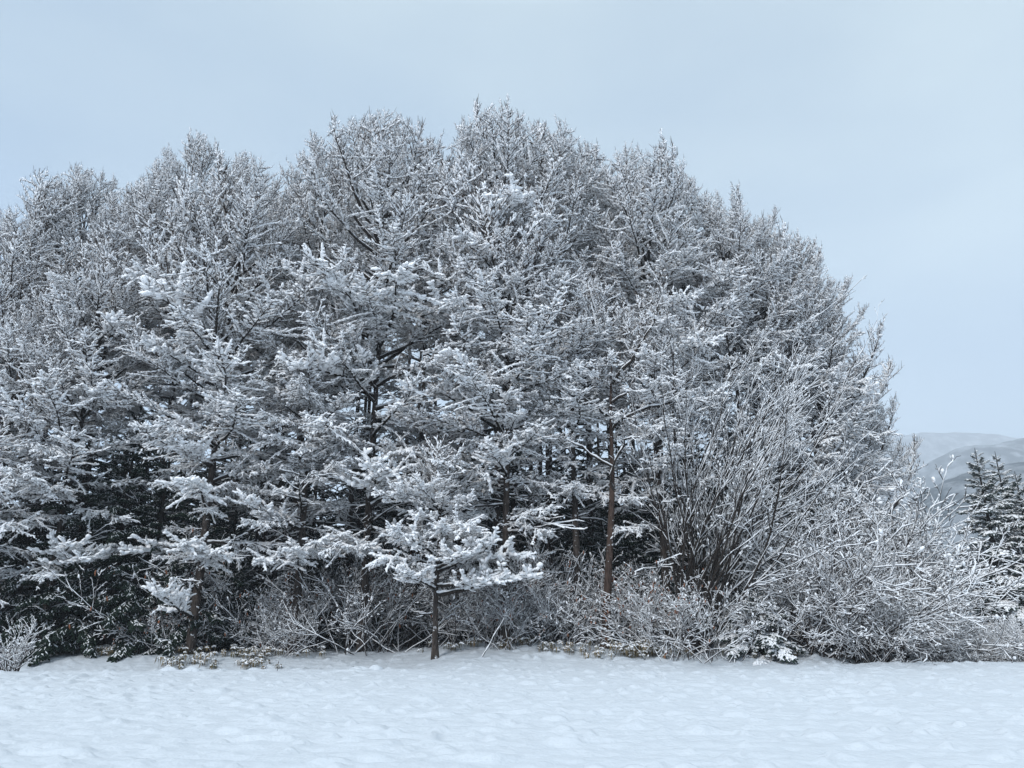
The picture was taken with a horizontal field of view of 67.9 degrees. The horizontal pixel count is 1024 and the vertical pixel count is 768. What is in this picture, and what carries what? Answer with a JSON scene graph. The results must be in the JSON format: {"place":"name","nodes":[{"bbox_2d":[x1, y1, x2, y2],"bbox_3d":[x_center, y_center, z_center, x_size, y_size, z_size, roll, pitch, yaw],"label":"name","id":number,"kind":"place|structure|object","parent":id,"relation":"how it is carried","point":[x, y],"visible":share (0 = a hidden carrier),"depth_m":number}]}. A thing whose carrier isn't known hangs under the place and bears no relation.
{"place":"outdoors","nodes":[
{"label":"outdoors","id":0,"kind":"place"},
{"bbox_2d":[0,623,1023,767],"bbox_3d":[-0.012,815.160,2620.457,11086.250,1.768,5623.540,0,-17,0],"label":"ground","id":1,"kind":"structure","parent":0,"point":[518,706],"depth_m":14.04},
{"bbox_2d":[0,615,55,670],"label":"bare shrub","id":2,"kind":"object","parent":1,"relation":"on","point":[16,664],"visible":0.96,"depth_m":25.16},
{"bbox_2d":[0,458,75,651],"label":"fir tree","id":3,"kind":"object","parent":1,"relation":"on","point":[18,594],"visible":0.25,"depth_m":33.20},
{"bbox_2d":[0,209,81,503],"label":"larch tree","id":4,"kind":"object","parent":1,"relation":"on","point":[3,261],"visible":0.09,"depth_m":38.43},
{"bbox_2d":[0,299,97,611],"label":"larch tree","id":5,"kind":"object","parent":1,"relation":"on","point":[8,472],"visible":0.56,"depth_m":32.52},
{"bbox_2d":[0,166,101,565],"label":"larch tree","id":6,"kind":"object","parent":1,"relation":"on","point":[27,269],"visible":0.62,"depth_m":36.88},
{"bbox_2d":[2,418,107,646],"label":"fir tree","id":7,"kind":"object","parent":1,"relation":"on","point":[55,503],"visible":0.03,"depth_m":36.72},
{"bbox_2d":[0,435,127,666],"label":"fir tree","id":8,"kind":"object","parent":1,"relation":"on","point":[67,617],"visible":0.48,"depth_m":31.98},
{"bbox_2d":[1,162,141,545],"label":"larch tree","id":9,"kind":"object","parent":1,"relation":"on","point":[82,180],"visible":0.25,"depth_m":39.97},
{"bbox_2d":[0,234,182,650],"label":"larch tree","id":10,"kind":"object","parent":1,"relation":"on","point":[85,392],"visible":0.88,"depth_m":32.83},
{"bbox_2d":[19,405,167,662],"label":"fir tree","id":11,"kind":"object","parent":1,"relation":"on","point":[121,585],"visible":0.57,"depth_m":32.60},
{"bbox_2d":[1,182,186,586],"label":"larch tree","id":12,"kind":"object","parent":1,"relation":"on","point":[125,221],"visible":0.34,"depth_m":37.88},
{"bbox_2d":[23,163,208,587],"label":"larch tree","id":13,"kind":"object","parent":1,"relation":"on","point":[155,389],"visible":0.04,"depth_m":39.78},
{"bbox_2d":[56,403,184,651],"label":"fir tree","id":14,"kind":"object","parent":1,"relation":"on","point":[155,468],"visible":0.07,"depth_m":37.55},
{"bbox_2d":[70,442,213,662],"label":"fir tree","id":15,"kind":"object","parent":1,"relation":"on","point":[128,648],"visible":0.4,"depth_m":32.68},
{"bbox_2d":[102,597,217,654],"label":"undergrowth shrub","id":16,"kind":"object","parent":1,"relation":"on","point":[150,617],"visible":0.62,"depth_m":31.73},
{"bbox_2d":[41,522,288,652],"bbox_3d":[-15.354,8.885,33.377,9.741,5.834,9.047,14,-22,-37],"label":"undergrowth shrub","id":17,"kind":"object","parent":1,"relation":"on","point":[134,575],"visible":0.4,"depth_m":32.31},
{"bbox_2d":[110,193,238,524],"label":"larch tree","id":18,"kind":"object","parent":1,"relation":"on","point":[128,383],"visible":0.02,"depth_m":42.28},
{"bbox_2d":[114,465,242,657],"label":"fir tree","id":19,"kind":"object","parent":1,"relation":"on","point":[177,635],"visible":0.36,"depth_m":33.46},
{"bbox_2d":[82,127,276,594],"bbox_3d":[-17.069,-0.684,38.042,8.802,27.308,9.179,0,-17,0],"label":"larch tree","id":20,"kind":"object","parent":1,"relation":"on","point":[154,307],"visible":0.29,"depth_m":37.97},
{"bbox_2d":[153,463,253,648],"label":"fir tree","id":21,"kind":"object","parent":1,"relation":"on","point":[219,523],"visible":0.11,"depth_m":37.62},
{"bbox_2d":[89,144,326,654],"bbox_3d":[-13.306,-0.105,34.812,10.515,24.315,10.663,0,-17,0],"label":"larch tree","id":22,"kind":"object","parent":1,"relation":"on","point":[174,289],"visible":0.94,"depth_m":33.42},
{"bbox_2d":[176,509,272,651],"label":"fir tree","id":23,"kind":"object","parent":1,"relation":"on","point":[243,579],"visible":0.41,"depth_m":35.34},
{"bbox_2d":[194,237,278,540],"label":"larch tree","id":24,"kind":"object","parent":1,"relation":"on","point":[237,480],"visible":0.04,"depth_m":49.25},
{"bbox_2d":[201,581,309,651],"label":"undergrowth shrub","id":25,"kind":"object","parent":1,"relation":"on","point":[229,615],"visible":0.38,"depth_m":33.87},
{"bbox_2d":[198,195,318,587],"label":"larch tree","id":26,"kind":"object","parent":1,"relation":"on","point":[257,535],"visible":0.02,"depth_m":44.38},
{"bbox_2d":[205,556,330,650],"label":"undergrowth shrub","id":27,"kind":"object","parent":1,"relation":"on","point":[230,621],"visible":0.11,"depth_m":36.18},
{"bbox_2d":[200,178,343,627],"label":"larch tree","id":28,"kind":"object","parent":1,"relation":"on","point":[255,348],"visible":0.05,"depth_m":41.11},
{"bbox_2d":[197,231,363,645],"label":"larch tree","id":29,"kind":"object","parent":1,"relation":"on","point":[254,355],"visible":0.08,"depth_m":40.22},
{"bbox_2d":[227,597,336,656],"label":"undergrowth shrub","id":30,"kind":"object","parent":1,"relation":"on","point":[272,634],"visible":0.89,"depth_m":31.41},
{"bbox_2d":[203,563,371,652],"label":"undergrowth shrub","id":31,"kind":"object","parent":1,"relation":"on","point":[277,602],"visible":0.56,"depth_m":33.39},
{"bbox_2d":[249,439,335,641],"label":"fir tree","id":32,"kind":"object","parent":1,"relation":"on","point":[317,534],"visible":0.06,"depth_m":44.20},
{"bbox_2d":[231,574,356,647],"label":"undergrowth shrub","id":33,"kind":"object","parent":1,"relation":"on","point":[336,624],"visible":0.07,"depth_m":37.39},
{"bbox_2d":[218,256,393,652],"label":"larch tree","id":34,"kind":"object","parent":1,"relation":"on","point":[303,396],"visible":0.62,"depth_m":33.05},
{"bbox_2d":[249,129,377,650],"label":"larch tree","id":35,"kind":"object","parent":1,"relation":"on","point":[313,142],"visible":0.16,"depth_m":39.93},
{"bbox_2d":[274,512,358,649],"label":"fir tree","id":36,"kind":"object","parent":1,"relation":"on","point":[324,634],"visible":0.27,"depth_m":38.94},
{"bbox_2d":[309,429,393,640],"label":"fir tree","id":37,"kind":"object","parent":1,"relation":"on","point":[362,510],"visible":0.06,"depth_m":45.28},
{"bbox_2d":[316,153,409,647],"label":"larch tree","id":38,"kind":"object","parent":1,"relation":"on","point":[351,496],"visible":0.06,"depth_m":42.43},
{"bbox_2d":[269,540,460,648],"bbox_3d":[-6.846,10.764,39.230,8.900,5.739,9.583,-13,-21,35],"label":"undergrowth shrub","id":39,"kind":"object","parent":1,"relation":"on","point":[351,636],"visible":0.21,"depth_m":37.38},
{"bbox_2d":[273,552,468,656],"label":"undergrowth shrub","id":40,"kind":"object","parent":1,"relation":"on","point":[354,625],"visible":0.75,"depth_m":32.55},
{"bbox_2d":[313,145,430,644],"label":"larch tree","id":41,"kind":"object","parent":1,"relation":"on","point":[360,490],"visible":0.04,"depth_m":46.85},
{"bbox_2d":[329,143,415,565],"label":"larch tree","id":42,"kind":"object","parent":1,"relation":"on","point":[387,383],"visible":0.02,"depth_m":52.13},
{"bbox_2d":[247,108,499,651],"bbox_3d":[-6.453,-1.069,36.942,11.954,27.507,12.166,0,-17,0],"label":"larch tree","id":43,"kind":"object","parent":1,"relation":"on","point":[400,273],"visible":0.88,"depth_m":34.56},
{"bbox_2d":[338,498,426,647],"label":"fir tree","id":44,"kind":"object","parent":1,"relation":"on","point":[388,547],"visible":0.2,"depth_m":41.33},
{"bbox_2d":[310,540,489,650],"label":"undergrowth shrub","id":45,"kind":"object","parent":1,"relation":"on","point":[372,587],"visible":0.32,"depth_m":36.26},
{"bbox_2d":[366,168,438,641],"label":"larch tree","id":46,"kind":"object","parent":1,"relation":"on","point":[411,348],"visible":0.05,"depth_m":52.14},
{"bbox_2d":[371,441,448,646],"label":"fir tree","id":47,"kind":"object","parent":1,"relation":"on","point":[394,513],"visible":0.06,"depth_m":43.74},
{"bbox_2d":[335,143,501,648],"bbox_3d":[-4.667,-0.412,39.839,8.895,27.796,7.439,0,-17,0],"label":"larch tree","id":48,"kind":"object","parent":1,"relation":"on","point":[414,640],"visible":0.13,"depth_m":39.21},
{"bbox_2d":[363,434,545,659],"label":"larch tree","id":49,"kind":"object","parent":1,"relation":"on","point":[420,492],"visible":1,"depth_m":29.79},
{"bbox_2d":[368,543,540,647],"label":"undergrowth shrub","id":50,"kind":"object","parent":1,"relation":"on","point":[428,601],"visible":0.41,"depth_m":33.64},
{"bbox_2d":[403,138,510,588],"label":"larch tree","id":51,"kind":"object","parent":1,"relation":"on","point":[457,156],"visible":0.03,"depth_m":50.99},
{"bbox_2d":[385,144,540,641],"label":"larch tree","id":52,"kind":"object","parent":1,"relation":"on","point":[458,542],"visible":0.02,"depth_m":41.19},
{"bbox_2d":[418,589,537,643],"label":"undergrowth shrub","id":53,"kind":"object","parent":1,"relation":"on","point":[453,624],"visible":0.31,"depth_m":34.57},
{"bbox_2d":[370,94,605,642],"bbox_3d":[-0.467,-2.061,36.984,11.483,28.705,10.840,0,-17,0],"label":"larch tree","id":54,"kind":"object","parent":1,"relation":"on","point":[478,149],"visible":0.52,"depth_m":36.01},
{"bbox_2d":[448,496,541,641],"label":"fir tree","id":55,"kind":"object","parent":1,"relation":"on","point":[491,528],"visible":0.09,"depth_m":40.84},
{"bbox_2d":[407,177,609,647],"bbox_3d":[-0.108,0.633,33.972,9.062,21.867,9.008,0,-17,0],"label":"larch tree","id":56,"kind":"object","parent":1,"relation":"on","point":[539,228],"visible":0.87,"depth_m":33.15},
{"bbox_2d":[471,432,546,638],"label":"fir tree","id":57,"kind":"object","parent":1,"relation":"on","point":[520,548],"visible":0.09,"depth_m":43.59},
{"bbox_2d":[428,541,590,642],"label":"undergrowth shrub","id":58,"kind":"object","parent":1,"relation":"on","point":[548,566],"visible":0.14,"depth_m":34.45},
{"bbox_2d":[449,580,573,649],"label":"undergrowth shrub","id":59,"kind":"object","parent":1,"relation":"on","point":[510,615],"visible":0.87,"depth_m":30.91},
{"bbox_2d":[428,531,621,644],"bbox_3d":[0.300,9.122,34.489,8.219,5.300,8.849,6,-18,-18],"label":"undergrowth shrub","id":60,"kind":"object","parent":1,"relation":"on","point":[544,575],"visible":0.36,"depth_m":32.59},
{"bbox_2d":[474,167,586,611],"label":"larch tree","id":61,"kind":"object","parent":1,"relation":"on","point":[528,473],"visible":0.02,"depth_m":39.42},
{"bbox_2d":[469,115,625,641],"bbox_3d":[1.893,-1.448,38.881,8.554,28.681,9.138,0,-17,0],"label":"larch tree","id":62,"kind":"object","parent":1,"relation":"on","point":[557,149],"visible":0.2,"depth_m":39.49},
{"bbox_2d":[467,549,639,642],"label":"undergrowth shrub","id":63,"kind":"object","parent":1,"relation":"on","point":[533,607],"visible":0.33,"depth_m":32.80},
{"bbox_2d":[510,468,599,642],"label":"fir tree","id":64,"kind":"object","parent":1,"relation":"on","point":[557,544],"visible":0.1,"depth_m":37.76},
{"bbox_2d":[94,635,1023,669],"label":"ground cover","id":65,"kind":"object","parent":1,"relation":"on","point":[247,661],"visible":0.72,"depth_m":29.57},
{"bbox_2d":[534,417,603,632],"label":"fir tree","id":66,"kind":"object","parent":1,"relation":"on","point":[582,543],"visible":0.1,"depth_m":44.87},
{"bbox_2d":[499,569,642,648],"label":"undergrowth shrub","id":67,"kind":"object","parent":1,"relation":"on","point":[562,625],"visible":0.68,"depth_m":31.17},
{"bbox_2d":[492,253,652,643],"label":"larch tree","id":68,"kind":"object","parent":1,"relation":"on","point":[598,333],"visible":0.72,"depth_m":33.88},
{"bbox_2d":[521,138,649,595],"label":"larch tree","id":69,"kind":"object","parent":1,"relation":"on","point":[588,153],"visible":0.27,"depth_m":41.51},
{"bbox_2d":[564,422,607,568],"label":"fir tree","id":70,"kind":"object","parent":1,"relation":"on","point":[582,452],"visible":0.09,"depth_m":62.33},
{"bbox_2d":[511,552,672,641],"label":"undergrowth shrub","id":71,"kind":"object","parent":1,"relation":"on","point":[638,579],"visible":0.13,"depth_m":34.18},
{"bbox_2d":[530,547,675,642],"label":"undergrowth shrub","id":72,"kind":"object","parent":1,"relation":"on","point":[601,583],"visible":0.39,"depth_m":32.72},
{"bbox_2d":[557,473,658,642],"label":"fir tree","id":73,"kind":"object","parent":1,"relation":"on","point":[623,541],"visible":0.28,"depth_m":35.97},
{"bbox_2d":[551,215,670,593],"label":"larch tree","id":74,"kind":"object","parent":1,"relation":"on","point":[593,259],"visible":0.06,"depth_m":40.32},
{"bbox_2d":[583,411,651,570],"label":"fir tree","id":75,"kind":"object","parent":1,"relation":"on","point":[616,451],"visible":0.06,"depth_m":57.60},
{"bbox_2d":[578,175,664,565],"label":"larch tree","id":76,"kind":"object","parent":1,"relation":"on","point":[633,441],"visible":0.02,"depth_m":45.64},
{"bbox_2d":[545,562,698,651],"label":"undergrowth shrub","id":77,"kind":"object","parent":1,"relation":"on","point":[612,607],"visible":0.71,"depth_m":29.78},
{"bbox_2d":[561,294,711,649],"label":"broadleaf tree","id":78,"kind":"object","parent":1,"relation":"on","point":[608,563],"visible":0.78,"depth_m":32.26},
{"bbox_2d":[601,453,671,589],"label":"fir tree","id":79,"kind":"object","parent":1,"relation":"on","point":[639,521],"visible":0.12,"depth_m":41.50},
{"bbox_2d":[579,281,737,645],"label":"larch tree","id":80,"kind":"object","parent":1,"relation":"on","point":[633,333],"visible":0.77,"depth_m":33.55},
{"bbox_2d":[575,128,746,638],"bbox_3d":[7.656,-1.018,38.198,9.700,27.163,9.226,0,-17,0],"label":"larch tree","id":81,"kind":"object","parent":1,"relation":"on","point":[651,205],"visible":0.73,"depth_m":38.76},
{"bbox_2d":[623,480,701,639],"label":"fir tree","id":82,"kind":"object","parent":1,"relation":"on","point":[654,555],"visible":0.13,"depth_m":36.98},
{"bbox_2d":[590,559,750,661],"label":"undergrowth shrub","id":83,"kind":"object","parent":1,"relation":"on","point":[678,611],"visible":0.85,"depth_m":28.57},
{"bbox_2d":[621,170,771,564],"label":"larch tree","id":84,"kind":"object","parent":1,"relation":"on","point":[698,218],"visible":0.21,"depth_m":40.60},
{"bbox_2d":[636,578,777,663],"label":"undergrowth shrub","id":85,"kind":"object","parent":1,"relation":"on","point":[742,627],"visible":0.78,"depth_m":28.26},
{"bbox_2d":[644,227,780,542],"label":"larch tree","id":86,"kind":"object","parent":1,"relation":"on","point":[761,303],"visible":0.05,"depth_m":42.56},
{"bbox_2d":[687,485,785,634],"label":"fir tree","id":87,"kind":"object","parent":1,"relation":"on","point":[718,521],"visible":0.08,"depth_m":35.36},
{"bbox_2d":[659,181,824,543],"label":"larch tree","id":88,"kind":"object","parent":1,"relation":"on","point":[714,214],"visible":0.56,"depth_m":40.38},
{"bbox_2d":[609,262,885,652],"bbox_3d":[10.173,2.169,30.640,11.994,16.619,10.890,0,-17,0],"label":"shrub","id":89,"kind":"object","parent":1,"relation":"on","point":[740,495],"visible":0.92,"depth_m":30.58},
{"bbox_2d":[687,253,817,494],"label":"larch tree","id":90,"kind":"object","parent":1,"relation":"on","point":[754,404],"visible":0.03,"depth_m":44.41},
{"bbox_2d":[713,590,808,664],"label":"young conifer","id":91,"kind":"object","parent":1,"relation":"on","point":[775,644],"visible":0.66,"depth_m":28.51},
{"bbox_2d":[669,547,854,651],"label":"undergrowth shrub","id":92,"kind":"object","parent":1,"relation":"on","point":[793,592],"visible":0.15,"depth_m":30.10},
{"bbox_2d":[699,217,838,545],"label":"larch tree","id":93,"kind":"object","parent":1,"relation":"on","point":[799,280],"visible":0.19,"depth_m":42.21},
{"bbox_2d":[684,528,866,653],"bbox_3d":[10.808,8.419,30.745,8.634,5.146,6.556,5,-18,-16],"label":"snowy shrub","id":94,"kind":"object","parent":1,"relation":"on","point":[782,621],"visible":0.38,"depth_m":29.24},
{"bbox_2d":[748,467,814,641],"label":"fir tree","id":95,"kind":"object","parent":1,"relation":"on","point":[782,522],"visible":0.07,"depth_m":36.44},
{"bbox_2d":[699,206,864,556],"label":"larch tree","id":96,"kind":"object","parent":1,"relation":"on","point":[746,323],"visible":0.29,"depth_m":41.50},
{"bbox_2d":[637,460,976,650],"bbox_3d":[11.918,7.299,33.133,11.864,9.312,15.624,8,-19,-23],"label":"snowy shrub","id":97,"kind":"object","parent":1,"relation":"on","point":[760,571],"visible":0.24,"depth_m":30.54},
{"bbox_2d":[732,228,904,554],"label":"larch tree","id":98,"kind":"object","parent":1,"relation":"on","point":[854,431],"visible":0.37,"depth_m":42.06},
{"bbox_2d":[673,478,982,659],"bbox_3d":[12.100,7.485,30.327,11.269,7.179,9.680,0,-17,0],"label":"snowy shrub","id":99,"kind":"object","parent":1,"relation":"on","point":[858,612],"visible":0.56,"depth_m":29.18},
{"bbox_2d":[759,268,902,533],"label":"larch tree","id":100,"kind":"object","parent":1,"relation":"on","point":[839,322],"visible":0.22,"depth_m":42.30},
{"bbox_2d":[780,313,903,540],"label":"larch tree","id":101,"kind":"object","parent":1,"relation":"on","point":[889,363],"visible":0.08,"depth_m":43.43},
{"bbox_2d":[672,432,1023,646],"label":"snowy shrub","id":102,"kind":"object","parent":1,"relation":"on","point":[908,540],"visible":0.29,"depth_m":33.21},
{"bbox_2d":[744,494,1023,664],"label":"snowy shrub","id":103,"kind":"object","parent":1,"relation":"on","point":[950,588],"visible":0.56,"depth_m":28.86},
{"bbox_2d":[786,541,987,663],"bbox_3d":[13.893,8.751,29.861,7.170,5.318,8.348,-14,-22,39],"label":"snowy shrub","id":104,"kind":"object","parent":1,"relation":"on","point":[915,637],"visible":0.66,"depth_m":28.24},
{"bbox_2d":[835,392,942,576],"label":"larch tree","id":105,"kind":"object","parent":1,"relation":"on","point":[902,460],"visible":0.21,"depth_m":45.90},
{"bbox_2d":[755,476,1023,651],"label":"snowy shrub","id":106,"kind":"object","parent":1,"relation":"on","point":[1012,584],"visible":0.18,"depth_m":32.74},
{"bbox_2d":[786,485,1022,647],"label":"snowy shrub","id":107,"kind":"object","parent":1,"relation":"on","point":[939,546],"visible":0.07,"depth_m":34.62},
{"bbox_2d":[832,562,1011,662],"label":"snowy shrub","id":108,"kind":"object","parent":1,"relation":"on","point":[921,643],"visible":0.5,"depth_m":29.04},
{"bbox_2d":[901,613,992,662],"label":"snowy shrub","id":109,"kind":"object","parent":1,"relation":"on","point":[958,650],"visible":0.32,"depth_m":29.47},
{"bbox_2d":[925,611,1013,661],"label":"snowy shrub","id":110,"kind":"object","parent":1,"relation":"on","point":[977,632],"visible":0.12,"depth_m":29.96},
{"bbox_2d":[955,448,1023,639],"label":"spruce tree","id":111,"kind":"object","parent":1,"relation":"on","point":[989,525],"visible":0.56,"depth_m":48.75},
{"bbox_2d":[961,618,1021,661],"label":"snowy shrub","id":112,"kind":"object","parent":1,"relation":"on","point":[993,639],"visible":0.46,"depth_m":29.28},
{"bbox_2d":[978,453,1023,589],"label":"spruce tree","id":113,"kind":"object","parent":1,"relation":"on","point":[1005,481],"visible":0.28,"depth_m":53.17},
{"bbox_2d":[985,611,1023,661],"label":"snowy shrub","id":114,"kind":"object","parent":1,"relation":"on","point":[1019,639],"visible":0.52,"depth_m":29.18},
{"bbox_2d":[991,471,1023,618],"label":"spruce tree","id":115,"kind":"object","parent":1,"relation":"on","point":[1015,487],"visible":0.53,"depth_m":50.92},
{"bbox_2d":[0,0,1023,567],"label":"sky","id":116,"kind":"structure","parent":0,"point":[887,133]},
{"bbox_2d":[564,432,1017,542],"bbox_3d":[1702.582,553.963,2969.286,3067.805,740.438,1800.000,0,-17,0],"label":"hills","id":117,"kind":"structure","parent":0,"point":[932,446],"depth_m":2869.85},
{"bbox_2d":[885,462,1023,621],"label":"hills","id":118,"kind":"structure","parent":0,"point":[957,483],"depth_m":659.78},
{"bbox_2d":[886,438,1023,513],"bbox_3d":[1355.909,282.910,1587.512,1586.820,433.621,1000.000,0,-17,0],"label":"hills","id":119,"kind":"structure","parent":0,"point":[1008,452],"depth_m":1550.63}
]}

